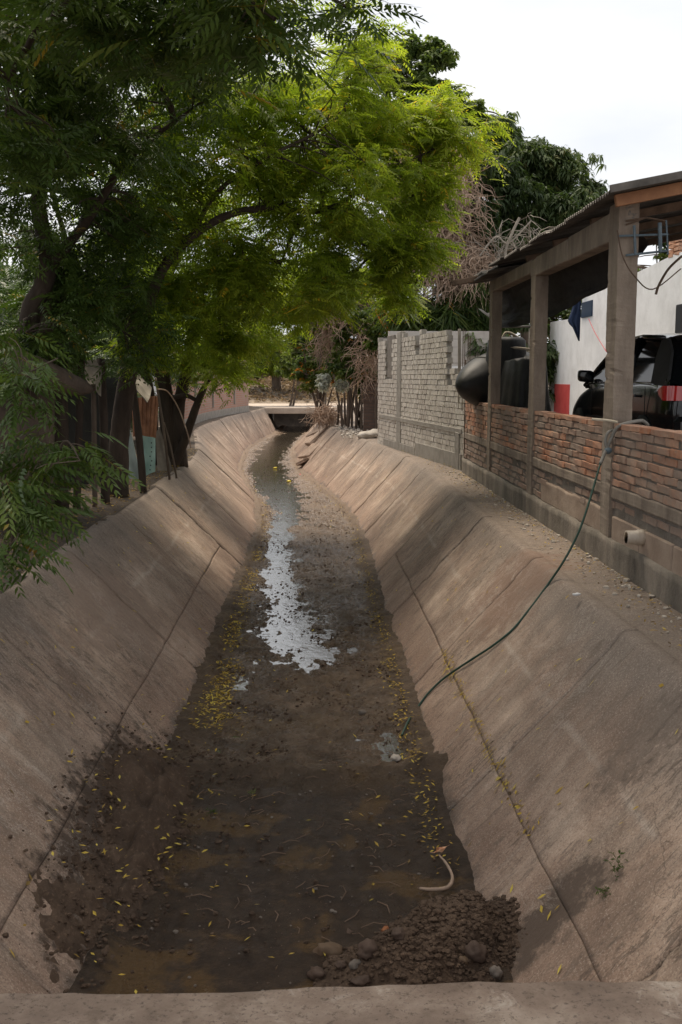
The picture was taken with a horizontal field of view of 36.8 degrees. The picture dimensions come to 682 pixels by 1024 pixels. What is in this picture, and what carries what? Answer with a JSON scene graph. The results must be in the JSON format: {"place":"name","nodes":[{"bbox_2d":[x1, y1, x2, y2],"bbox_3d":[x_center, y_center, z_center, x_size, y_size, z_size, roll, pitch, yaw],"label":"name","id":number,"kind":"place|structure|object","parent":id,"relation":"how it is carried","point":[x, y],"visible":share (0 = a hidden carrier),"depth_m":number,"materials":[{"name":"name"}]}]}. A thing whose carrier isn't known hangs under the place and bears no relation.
{"place":"outdoors","nodes":[
{"label":"outdoors","id":0,"kind":"place"},
{"bbox_2d":[0,406,264,593],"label":"ground","id":1,"kind":"structure","parent":0,"point":[108,507],"depth_m":13.22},
{"bbox_2d":[0,384,38,518],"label":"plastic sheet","id":2,"kind":"object","parent":1,"relation":"on","point":[31,422],"visible":0.17,"depth_m":11.57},
{"bbox_2d":[34,272,54,512],"bbox_3d":[-3.608,-1.445,12.433,0.344,2.962,0.266,0,8,-1],"label":"leaning pole","id":3,"kind":"object","parent":1,"relation":"on","point":[42,432],"visible":0.14,"depth_m":12.37,"materials":[{"name":"brown wood"}]},
{"bbox_2d":[54,284,68,507],"bbox_3d":[-3.487,-1.424,12.743,0.287,2.837,0.202,0,8,-1],"label":"leaning pole","id":4,"kind":"object","parent":1,"relation":"on","point":[63,429],"visible":0.17,"depth_m":12.71,"materials":[{"name":"brown wood"}]},
{"bbox_2d":[0,332,146,598],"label":"neem shoots","id":5,"kind":"object","parent":1,"relation":"on","point":[21,515],"visible":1,"depth_m":7.60,"materials":[{"name":"green plant"}]},
{"bbox_2d":[73,359,84,507],"bbox_3d":[-3.303,-0.976,12.904,0.220,1.906,0.103,0,8,-1],"label":"leaning pole","id":6,"kind":"object","parent":1,"relation":"on","point":[79,421],"visible":0.39,"depth_m":12.85,"materials":[{"name":"brown wood"}]},
{"bbox_2d":[0,213,183,358],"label":"thicket","id":7,"kind":"object","parent":1,"relation":"on","point":[13,315],"visible":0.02,"depth_m":34.33,"materials":[{"name":"green plant"}]},
{"bbox_2d":[68,375,117,484],"bbox_3d":[-3.816,-1.263,15.762,0.158,1.694,1.541,3,8,23],"label":"wooden fence","id":8,"kind":"object","parent":1,"relation":"on","point":[87,414],"visible":0.16,"depth_m":15.71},
{"bbox_2d":[91,384,96,506],"bbox_3d":[-3.166,-0.844,13.126,0.094,1.582,0.073,0,8,-1],"label":"thin post","id":9,"kind":"object","parent":1,"relation":"on","point":[94,421],"visible":0.7,"depth_m":13.07,"materials":[{"name":"brown wood"}]},
{"bbox_2d":[0,442,195,590],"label":"fallen leaves","id":10,"kind":"object","parent":1,"relation":"on","point":[189,450],"visible":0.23,"depth_m":13.19,"materials":[{"name":"brown plant"}]},
{"bbox_2d":[97,358,109,503],"bbox_3d":[-3.131,-1.060,13.504,0.124,1.912,0.119,0,8,-1],"label":"leaning pole","id":11,"kind":"object","parent":1,"relation":"on","point":[103,414],"visible":0.64,"depth_m":13.45,"materials":[{"name":"brown wood"}]},
{"bbox_2d":[85,359,101,395],"bbox_3d":[-3.273,-1.744,13.273,0.374,0.495,0.308,0,8,-1],"label":"hanging sheet","id":12,"kind":"object","parent":11,"relation":"hanging from","point":[91,371],"visible":0.57,"depth_m":13.30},
{"bbox_2d":[0,243,208,431],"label":"undergrowth","id":13,"kind":"object","parent":1,"relation":"on","point":[8,292],"visible":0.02,"depth_m":22.95,"materials":[{"name":"green plant"}]},
{"bbox_2d":[128,431,138,478],"bbox_3d":[-3.164,-0.914,15.316,0.141,0.840,0.493,-6,9,-37],"label":"tin sheet","id":14,"kind":"object","parent":1,"relation":"on","point":[133,465],"visible":0.44,"depth_m":15.31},
{"bbox_2d":[132,384,146,492],"bbox_3d":[-2.933,-1.062,14.820,0.222,1.578,0.111,0,8,-1],"label":"leaning pole","id":15,"kind":"object","parent":1,"relation":"on","point":[139,447],"visible":0.72,"depth_m":14.79,"materials":[{"name":"brown wood"}]},
{"bbox_2d":[132,396,158,437],"bbox_3d":[-3.160,-1.542,16.617,0.445,0.692,0.260,-2,8,-13],"label":"tin sheet","id":16,"kind":"object","parent":1,"relation":"on","point":[148,411],"visible":0.67,"depth_m":16.64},
{"bbox_2d":[136,375,151,402],"bbox_3d":[-3.172,-1.991,16.304,0.284,0.464,1.841,-1,8,-8],"label":"roof flap","id":17,"kind":"object","parent":16,"relation":"on","point":[143,390],"visible":0.7,"depth_m":16.10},
{"bbox_2d":[143,436,154,474],"bbox_3d":[-3.069,-0.892,16.252,0.251,0.647,0.401,-1,8,-10],"label":"tin sheet","id":18,"kind":"object","parent":1,"relation":"on","point":[149,448],"visible":0.73,"depth_m":16.27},
{"bbox_2d":[156,428,171,470],"bbox_3d":[-2.963,-1.038,16.905,0.369,0.713,0.163,7,10,41],"label":"tin sheet","id":19,"kind":"object","parent":1,"relation":"on","point":[161,457],"visible":0.94,"depth_m":16.93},
{"bbox_2d":[0,0,339,393],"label":"leaning tree","id":20,"kind":"object","parent":1,"relation":"on","point":[58,264],"visible":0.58,"depth_m":11.35,"materials":[{"name":"green plant"}]},
{"bbox_2d":[0,350,92,395],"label":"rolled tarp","id":21,"kind":"object","parent":20,"relation":"on","point":[80,385],"visible":0.5,"depth_m":11.56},
{"bbox_2d":[158,352,248,428],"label":"brick wall","id":22,"kind":"structure","parent":1,"relation":"on","point":[211,408],"depth_m":43.25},
{"bbox_2d":[0,0,428,211],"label":"overhanging tree","id":23,"kind":"object","parent":1,"relation":"on","point":[98,30],"visible":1,"depth_m":7.41,"materials":[{"name":"green plant"}]},
{"bbox_2d":[79,127,365,466],"bbox_3d":[-2.178,-4.039,19.117,6.012,6.492,4.607,0,8,-1],"label":"multi stem tree","id":24,"kind":"object","parent":1,"relation":"on","point":[176,429],"visible":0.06,"depth_m":18.99,"materials":[{"name":"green plant"}]},
{"bbox_2d":[11,0,517,497],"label":"neem tree","id":25,"kind":"object","parent":1,"relation":"on","point":[321,286],"visible":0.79,"depth_m":13.75,"materials":[{"name":"green plant"}]},
{"bbox_2d":[0,408,277,993],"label":"bank","id":26,"kind":"structure","parent":0,"point":[152,659],"depth_m":8.49,"materials":[{"name":"concrete"}]},
{"bbox_2d":[155,378,170,479],"bbox_3d":[-2.908,-1.355,16.698,0.232,1.664,0.045,0,8,-1],"label":"leaning pole","id":27,"kind":"object","parent":26,"relation":"on","point":[164,438],"visible":0.91,"depth_m":16.69,"materials":[{"name":"brown wood"}]},
{"bbox_2d":[164,422,177,477],"bbox_3d":[-2.824,-1.018,16.946,0.226,0.934,0.035,0,8,-1],"label":"leaning pole","id":28,"kind":"object","parent":26,"relation":"on","point":[171,450],"visible":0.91,"depth_m":16.94,"materials":[{"name":"brown wood"}]},
{"bbox_2d":[156,388,190,447],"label":"arched vine","id":29,"kind":"object","parent":26,"relation":"on","point":[180,414],"visible":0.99,"depth_m":17.68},
{"bbox_2d":[68,425,512,993],"bbox_3d":[-1.857,-1.385,33.157,3.450,0.298,59.847,0,8,-3],"label":"muddy channel bed","id":30,"kind":"object","parent":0,"point":[334,803],"visible":0.75,"depth_m":7.22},
{"bbox_2d":[11,724,193,982],"bbox_3d":[-1.412,1.736,6.650,1.500,0.964,4.400,0,8,-1],"label":"mud heap","id":31,"kind":"object","parent":30,"relation":"on","point":[154,778],"visible":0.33,"depth_m":6.20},
{"bbox_2d":[47,694,227,974],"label":"fallen leaves","id":32,"kind":"object","parent":31,"relation":"on","point":[104,851],"visible":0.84,"depth_m":6.34,"materials":[{"name":"yellow plant"}]},
{"bbox_2d":[2,695,231,993],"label":"mud crumbs","id":33,"kind":"object","parent":30,"relation":"on","point":[133,916],"visible":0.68,"depth_m":5.99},
{"bbox_2d":[173,476,272,735],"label":"fallen leaves","id":34,"kind":"object","parent":30,"relation":"on","point":[218,686],"visible":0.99,"depth_m":10.04,"materials":[{"name":"yellow plant"}]},
{"bbox_2d":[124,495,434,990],"bbox_3d":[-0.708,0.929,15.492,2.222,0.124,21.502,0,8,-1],"label":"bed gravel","id":35,"kind":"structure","parent":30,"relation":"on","point":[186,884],"depth_m":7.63,"materials":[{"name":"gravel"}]},
{"bbox_2d":[128,446,442,954],"bbox_3d":[-1.369,-0.351,25.185,2.557,0.138,40.057,-1,8,-4],"label":"bed debris","id":36,"kind":"object","parent":30,"relation":"on","point":[252,913],"visible":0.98,"depth_m":9.23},
{"bbox_2d":[133,465,442,946],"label":"bed twigs","id":37,"kind":"object","parent":30,"relation":"on","point":[306,778],"visible":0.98,"depth_m":7.27,"materials":[{"name":"brown wood"}]},
{"bbox_2d":[297,469,458,873],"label":"fallen leaves","id":38,"kind":"object","parent":30,"relation":"on","point":[394,714],"visible":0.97,"depth_m":8.78,"materials":[{"name":"yellow plant"}]},
{"bbox_2d":[390,754,401,761],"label":"stone","id":39,"kind":"object","parent":30,"relation":"on","point":[395,757],"visible":0.99,"depth_m":8.03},
{"bbox_2d":[313,892,518,986],"bbox_3d":[0.473,2.043,5.327,1.800,0.656,2.000,0,8,-1],"label":"soil heap","id":40,"kind":"object","parent":30,"relation":"on","point":[328,978],"visible":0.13,"depth_m":5.03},
{"bbox_2d":[307,966,326,980],"bbox_3d":[-0.119,2.306,5.110,0.100,0.074,0.075,5,9,35],"label":"stone","id":41,"kind":"object","parent":40,"relation":"on","point":[314,973],"visible":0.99,"depth_m":5.09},
{"bbox_2d":[313,941,342,955],"bbox_3d":[-0.078,2.311,5.377,0.176,0.105,0.118,0,8,-1],"label":"stone","id":42,"kind":"object","parent":40,"relation":"on","point":[330,948],"visible":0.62,"depth_m":5.34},
{"bbox_2d":[334,960,345,969],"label":"stone","id":43,"kind":"object","parent":40,"relation":"on","point":[338,964],"visible":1,"depth_m":5.09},
{"bbox_2d":[348,959,360,969],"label":"stone","id":44,"kind":"object","parent":40,"relation":"on","point":[353,964],"visible":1,"depth_m":5.03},
{"bbox_2d":[350,975,370,986],"bbox_3d":[0.101,2.270,4.962,0.117,0.048,0.067,-3,8,-25],"label":"stone","id":45,"kind":"object","parent":40,"relation":"on","point":[362,980],"visible":1,"depth_m":4.95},
{"bbox_2d":[357,938,377,960],"bbox_3d":[0.133,2.166,5.078,0.113,0.086,0.102,-6,10,-38],"label":"stone","id":46,"kind":"object","parent":40,"relation":"on","point":[368,948],"visible":1,"depth_m":5.05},
{"bbox_2d":[391,927,404,940],"bbox_3d":[0.287,2.110,5.119,0.073,0.058,0.079,0,8,-1],"label":"stone","id":47,"kind":"object","parent":40,"relation":"on","point":[397,933],"visible":1,"depth_m":5.10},
{"bbox_2d":[312,889,527,986],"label":"soil clods","id":48,"kind":"object","parent":40,"relation":"on","point":[451,919],"visible":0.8,"depth_m":5.13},
{"bbox_2d":[489,965,502,979],"bbox_3d":[0.748,2.229,4.946,0.065,0.087,0.061,0,8,-1],"label":"stone","id":49,"kind":"object","parent":48,"relation":"on","point":[495,971],"visible":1,"depth_m":4.93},
{"bbox_2d":[459,955,468,964],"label":"stone","id":50,"kind":"object","parent":40,"relation":"on","point":[464,958],"visible":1,"depth_m":5.01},
{"bbox_2d":[464,940,487,964],"bbox_3d":[0.664,2.161,5.034,0.114,0.118,0.110,3,8,24],"label":"stone","id":51,"kind":"object","parent":40,"relation":"on","point":[475,951],"visible":1,"depth_m":5.01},
{"bbox_2d":[419,854,453,891],"bbox_3d":[0.601,2.137,6.028,0.179,0.082,0.322,4,8,26],"label":"stick","id":52,"kind":"object","parent":30,"relation":"on","point":[443,888],"visible":1,"depth_m":5.92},
{"bbox_2d":[430,845,448,852],"bbox_3d":[0.604,2.059,6.236,0.134,0.044,0.038,-2,8,-14],"label":"wrapper","id":53,"kind":"object","parent":30,"relation":"on","point":[440,849],"visible":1,"depth_m":6.23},
{"bbox_2d":[216,426,404,794],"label":"stream water","id":54,"kind":"structure","parent":0,"point":[267,463],"depth_m":15.20,"materials":[{"name":"grey liquid"}]},
{"bbox_2d":[0,0,681,340],"label":"sky","id":55,"kind":"structure","parent":0,"point":[597,77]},
{"bbox_2d":[248,378,548,403],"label":"hillside","id":56,"kind":"structure","parent":0,"point":[267,401],"depth_m":67.34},
{"bbox_2d":[117,358,376,381],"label":"brush","id":57,"kind":"object","parent":56,"relation":"on","point":[282,374],"depth_m":81.17,"materials":[{"name":"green plant"}]},
{"bbox_2d":[248,336,296,390],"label":"tree","id":58,"kind":"object","parent":56,"relation":"on","point":[276,382],"visible":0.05,"depth_m":70.69,"materials":[{"name":"green plant"}]},
{"bbox_2d":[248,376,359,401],"bbox_3d":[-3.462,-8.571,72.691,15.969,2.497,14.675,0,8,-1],"label":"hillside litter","id":59,"kind":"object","parent":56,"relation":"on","point":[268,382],"visible":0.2,"depth_m":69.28,"materials":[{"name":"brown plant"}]},
{"bbox_2d":[294,422,681,982],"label":"bank","id":60,"kind":"structure","parent":0,"point":[611,738],"depth_m":6.65,"materials":[{"name":"concrete"}]},
{"bbox_2d":[249,404,354,425],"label":"road bridge","id":61,"kind":"structure","parent":60,"relation":"on","point":[284,414],"depth_m":62.82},
{"bbox_2d":[242,332,338,405],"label":"green bush","id":62,"kind":"object","parent":61,"relation":"on","point":[287,370],"visible":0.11,"depth_m":59.38,"materials":[{"name":"green plant"}]},
{"bbox_2d":[296,456,310,465],"bbox_3d":[-1.151,-1.632,33.065,0.443,0.331,0.769,2,8,14],"label":"broken slab","id":63,"kind":"object","parent":60,"relation":"on","point":[301,462],"depth_m":32.73,"materials":[{"name":"concrete"}]},
{"bbox_2d":[281,327,337,408],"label":"green bush","id":64,"kind":"object","parent":60,"relation":"on","point":[289,358],"visible":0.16,"depth_m":51.13,"materials":[{"name":"green plant"}]},
{"bbox_2d":[298,441,321,458],"bbox_3d":[-0.994,-2.058,33.980,0.597,0.631,1.086,-3,8,-24],"label":"broken slab","id":65,"kind":"object","parent":60,"relation":"on","point":[309,450],"depth_m":33.88,"materials":[{"name":"concrete"}]},
{"bbox_2d":[284,330,337,421],"bbox_3d":[-0.777,-6.040,38.729,2.858,5.276,2.220,0,8,-1],"label":"green bush","id":66,"kind":"object","parent":60,"relation":"on","point":[302,346],"visible":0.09,"depth_m":38.49,"materials":[{"name":"green plant"}]},
{"bbox_2d":[305,428,326,445],"bbox_3d":[-0.905,-2.640,35.955,0.644,0.708,1.287,-1,8,-11],"label":"broken slab","id":67,"kind":"object","parent":60,"relation":"on","point":[314,438],"depth_m":35.43,"materials":[{"name":"concrete"}]},
{"bbox_2d":[306,423,325,436],"bbox_3d":[-0.778,-3.075,37.400,0.750,0.668,1.273,3,8,23],"label":"broken slab","id":68,"kind":"object","parent":60,"relation":"on","point":[311,432],"depth_m":37.08,"materials":[{"name":"concrete"}]},
{"bbox_2d":[290,357,345,419],"bbox_3d":[-0.735,-4.638,38.816,2.150,2.472,1.978,-4,8,-27],"label":"yellowing bush","id":69,"kind":"object","parent":60,"relation":"on","point":[307,377],"visible":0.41,"depth_m":38.42,"materials":[{"name":"green plant"}]},
{"bbox_2d":[299,399,343,435],"bbox_3d":[-0.546,-3.258,35.371,1.892,1.295,1.878,0,8,-1],"label":"dry brush","id":70,"kind":"object","parent":60,"relation":"on","point":[327,416],"visible":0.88,"depth_m":35.19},
{"bbox_2d":[0,435,678,993],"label":"fallen leaves","id":71,"kind":"object","parent":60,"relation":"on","point":[330,741],"visible":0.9,"depth_m":6.59,"materials":[{"name":"yellow plant"}]},
{"bbox_2d":[357,431,376,438],"bbox_3d":[0.710,-2.101,28.174,0.495,0.240,0.448,-6,10,-40],"label":"boulder","id":72,"kind":"object","parent":60,"relation":"on","point":[366,434],"visible":0.91,"depth_m":28.04,"materials":[{"name":"stone"}]},
{"bbox_2d":[440,649,540,837],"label":"fallen leaves","id":73,"kind":"object","parent":60,"relation":"on","point":[509,793],"visible":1,"depth_m":7.14,"materials":[{"name":"yellow plant"}]},
{"bbox_2d":[595,886,610,898],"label":"weed","id":74,"kind":"object","parent":60,"relation":"on","point":[603,890],"visible":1,"depth_m":4.88,"materials":[{"name":"green plant"}]},
{"bbox_2d":[603,850,627,881],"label":"weed","id":75,"kind":"object","parent":60,"relation":"on","point":[617,868],"visible":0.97,"depth_m":4.92,"materials":[{"name":"green plant"}]},
{"bbox_2d":[331,407,681,662],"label":"ground","id":76,"kind":"structure","parent":0,"point":[598,582],"depth_m":8.95,"materials":[{"name":"dirt"},{"name":"gravel"}]},
{"bbox_2d":[301,265,384,426],"bbox_3d":[0.150,-5.740,34.453,4.244,5.804,2.373,0,8,-1],"label":"tree","id":77,"kind":"object","parent":76,"relation":"on","point":[344,394],"visible":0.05,"depth_m":34.69,"materials":[{"name":"green plant"}]},
{"bbox_2d":[315,373,348,393],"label":"white flowers","id":78,"kind":"object","parent":77,"relation":"in","point":[324,382],"visible":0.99,"depth_m":33.64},
{"bbox_2d":[300,291,379,402],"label":"hanging dry vines","id":79,"kind":"object","parent":77,"relation":"hanging from","point":[327,336],"visible":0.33,"depth_m":31.47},
{"bbox_2d":[322,325,377,427],"bbox_3d":[0.505,-4.488,33.248,1.970,3.637,1.993,-3,8,-21],"label":"green bush","id":80,"kind":"object","parent":76,"relation":"on","point":[338,366],"visible":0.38,"depth_m":32.90,"materials":[{"name":"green plant"}]},
{"bbox_2d":[336,367,377,429],"bbox_3d":[0.514,-3.620,32.846,0.382,2.105,4.242,-3,8,-19],"label":"pole fence","id":81,"kind":"object","parent":76,"relation":"on","point":[356,421],"visible":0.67,"depth_m":33.09,"materials":[{"name":"brown wood"}]},
{"bbox_2d":[336,425,377,438],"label":"rocks","id":82,"kind":"object","parent":76,"relation":"on","point":[350,433],"visible":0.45,"depth_m":31.20,"materials":[{"name":"stone"}]},
{"bbox_2d":[344,297,393,351],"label":"green bush","id":83,"kind":"object","parent":76,"relation":"on","point":[372,345],"visible":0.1,"depth_m":29.29,"materials":[{"name":"green plant"}]},
{"bbox_2d":[363,383,378,430],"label":"gate","id":84,"kind":"structure","parent":76,"relation":"on","point":[368,415],"depth_m":31.39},
{"bbox_2d":[349,219,439,371],"bbox_3d":[1.762,-5.920,32.684,4.310,6.620,2.706,0,8,-1],"label":"green bush","id":85,"kind":"object","parent":76,"relation":"on","point":[374,323],"visible":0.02,"depth_m":32.38,"materials":[{"name":"green plant"}]},
{"bbox_2d":[324,28,517,294],"bbox_3d":[2.383,-8.644,32.076,6.117,12.090,3.184,2,8,12],"label":"tall tree","id":86,"kind":"object","parent":76,"relation":"on","point":[435,55],"visible":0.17,"depth_m":31.07,"materials":[{"name":"green plant"}]},
{"bbox_2d":[367,285,489,340],"bbox_3d":[2.632,-4.106,27.821,4.123,4.286,3.350,0,8,-1],"label":"bamboo clump","id":87,"kind":"object","parent":76,"relation":"on","point":[452,322],"visible":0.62,"depth_m":27.03,"materials":[{"name":"green plant"}]},
{"bbox_2d":[377,328,488,470],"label":"unfinished block building","id":88,"kind":"structure","parent":76,"relation":"on","point":[421,407],"depth_m":21.56,"materials":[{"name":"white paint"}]},
{"bbox_2d":[379,133,552,314],"bbox_3d":[3.879,-6.409,27.857,6.501,8.749,4.935,0,8,-1],"label":"vine smothered tree","id":89,"kind":"object","parent":76,"relation":"on","point":[484,212],"visible":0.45,"depth_m":27.11,"materials":[{"name":"brown plant"}]},
{"bbox_2d":[429,272,518,336],"bbox_3d":[3.418,-4.251,27.607,3.123,4.630,2.623,0,8,-1],"label":"bamboo clump","id":90,"kind":"object","parent":76,"relation":"on","point":[481,324],"visible":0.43,"depth_m":27.06,"materials":[{"name":"brown plant"}]},
{"bbox_2d":[463,317,558,404],"bbox_3d":[4.695,-3.500,26.783,4.241,3.390,2.046,0,8,-1],"label":"green bush","id":91,"kind":"object","parent":76,"relation":"on","point":[551,356],"visible":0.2,"depth_m":26.24,"materials":[{"name":"green plant"}]},
{"bbox_2d":[451,111,608,345],"bbox_3d":[5.199,-7.005,29.939,5.236,9.386,5.430,2,8,18],"label":"mango tree","id":92,"kind":"object","parent":76,"relation":"on","point":[558,172],"visible":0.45,"depth_m":28.93,"materials":[{"name":"green plant"}]},
{"bbox_2d":[401,450,681,649],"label":"fallen leaves","id":93,"kind":"object","parent":76,"relation":"on","point":[650,599],"visible":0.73,"depth_m":9.64,"materials":[{"name":"brown plant"}]},
{"bbox_2d":[508,297,585,340],"bbox_3d":[7.167,-5.027,32.435,7.046,4.956,3.245,0,8,-1],"label":"green bush","id":94,"kind":"object","parent":76,"relation":"on","point":[564,315],"visible":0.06,"depth_m":32.29,"materials":[{"name":"green plant"}]},
{"bbox_2d":[446,471,681,640],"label":"berm rubble","id":95,"kind":"object","parent":76,"relation":"on","point":[622,586],"visible":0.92,"depth_m":9.54,"materials":[{"name":"stone"}]},
{"bbox_2d":[462,400,681,613],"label":"brick wall","id":96,"kind":"structure","parent":76,"relation":"on","point":[646,490],"depth_m":9.76,"materials":[{"name":"brick"}]},
{"bbox_2d":[455,351,529,405],"bbox_3d":[2.460,-2.197,16.841,0.912,0.974,1.704,7,10,42],"label":"tipped water tank","id":97,"kind":"object","parent":96,"relation":"on","point":[471,383],"visible":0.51,"depth_m":16.28,"materials":[{"name":"black plastic"}]},
{"bbox_2d":[401,418,648,735],"bbox_3d":[1.618,0.511,8.806,2.375,2.601,0.630,-1,8,-10],"label":"garden hose","id":98,"kind":"object","parent":96,"relation":"attached to","point":[607,449],"visible":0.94,"depth_m":8.82,"materials":[{"name":"rubber"}]},
{"bbox_2d":[451,171,681,537],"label":"carport","id":99,"kind":"object","parent":96,"relation":"on","point":[616,219],"visible":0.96,"depth_m":9.72,"materials":[{"name":"concrete"}]},
{"bbox_2d":[478,232,648,327],"bbox_3d":[2.564,-2.812,13.016,0.341,0.749,7.601,0,8,-2],"label":"shade net","id":100,"kind":"object","parent":99,"relation":"hanging from","point":[571,286],"visible":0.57,"depth_m":12.35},
{"bbox_2d":[624,529,647,544],"bbox_3d":[2.394,0.204,8.241,0.200,0.126,0.126,0,8,-1],"label":"drain pipe","id":101,"kind":"object","parent":96,"relation":"attached to","point":[637,537],"visible":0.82,"depth_m":8.19,"materials":[{"name":"white plastic"}]},
{"bbox_2d":[638,242,669,271],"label":"green bush","id":102,"kind":"object","parent":76,"relation":"on","point":[661,256],"visible":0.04,"depth_m":23.38,"materials":[{"name":"green plant"}]},
{"bbox_2d":[568,301,580,340],"bbox_3d":[5.172,-4.273,22.675,0.284,0.966,0.100,0,8,-1],"label":"hanging cloth","id":103,"kind":"object","parent":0,"point":[574,318],"visible":0.84,"depth_m":22.68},
{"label":"carport floor","id":104,"kind":"structure","parent":0,"visible":0},
{"bbox_2d":[485,331,529,401],"bbox_3d":[2.700,-2.043,16.549,0.837,1.723,0.764,0,8,-1],"label":"black drum","id":105,"kind":"object","parent":104,"relation":"on","point":[513,347],"visible":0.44,"depth_m":16.19,"materials":[{"name":"plastic"}]},
{"bbox_2d":[502,325,530,352],"bbox_3d":[2.957,-2.232,17.439,0.692,1.866,0.036,0,8,-1],"label":"metal rail","id":106,"kind":"object","parent":104,"relation":"on","point":[527,326],"visible":0.12,"depth_m":17.32,"materials":[{"name":"metal"}]},
{"bbox_2d":[500,356,550,410],"bbox_3d":[2.870,-1.815,16.230,0.954,1.310,2.055,0,8,-1],"label":"draped tarp","id":107,"kind":"object","parent":104,"relation":"on","point":[514,386],"visible":0.32,"depth_m":15.59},
{"bbox_2d":[549,239,681,414],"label":"white building","id":108,"kind":"structure","parent":104,"relation":"on","point":[660,312],"depth_m":22.28,"materials":[{"name":"paint"}]},
{"bbox_2d":[581,300,592,317],"bbox_3d":[5.591,-4.605,23.263,0.040,0.352,0.892,0,8,-1],"label":"window","id":109,"kind":"structure","parent":108,"relation":"in","point":[586,307],"depth_m":23.16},
{"bbox_2d":[675,304,681,332],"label":"doorway","id":110,"kind":"structure","parent":108,"relation":"in","point":[678,319],"depth_m":17.39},
{"bbox_2d":[572,333,681,430],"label":"parked car","id":111,"kind":"object","parent":104,"relation":"on","point":[657,388],"visible":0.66,"depth_m":11.10,"materials":[{"name":"black paint"}]},
{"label":"near road","id":112,"kind":"structure","parent":0,"visible":0},
{"bbox_2d":[0,981,681,1023],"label":"bridge kerb","id":113,"kind":"structure","parent":112,"relation":"on","point":[596,1002],"depth_m":2.29,"materials":[{"name":"concrete"}]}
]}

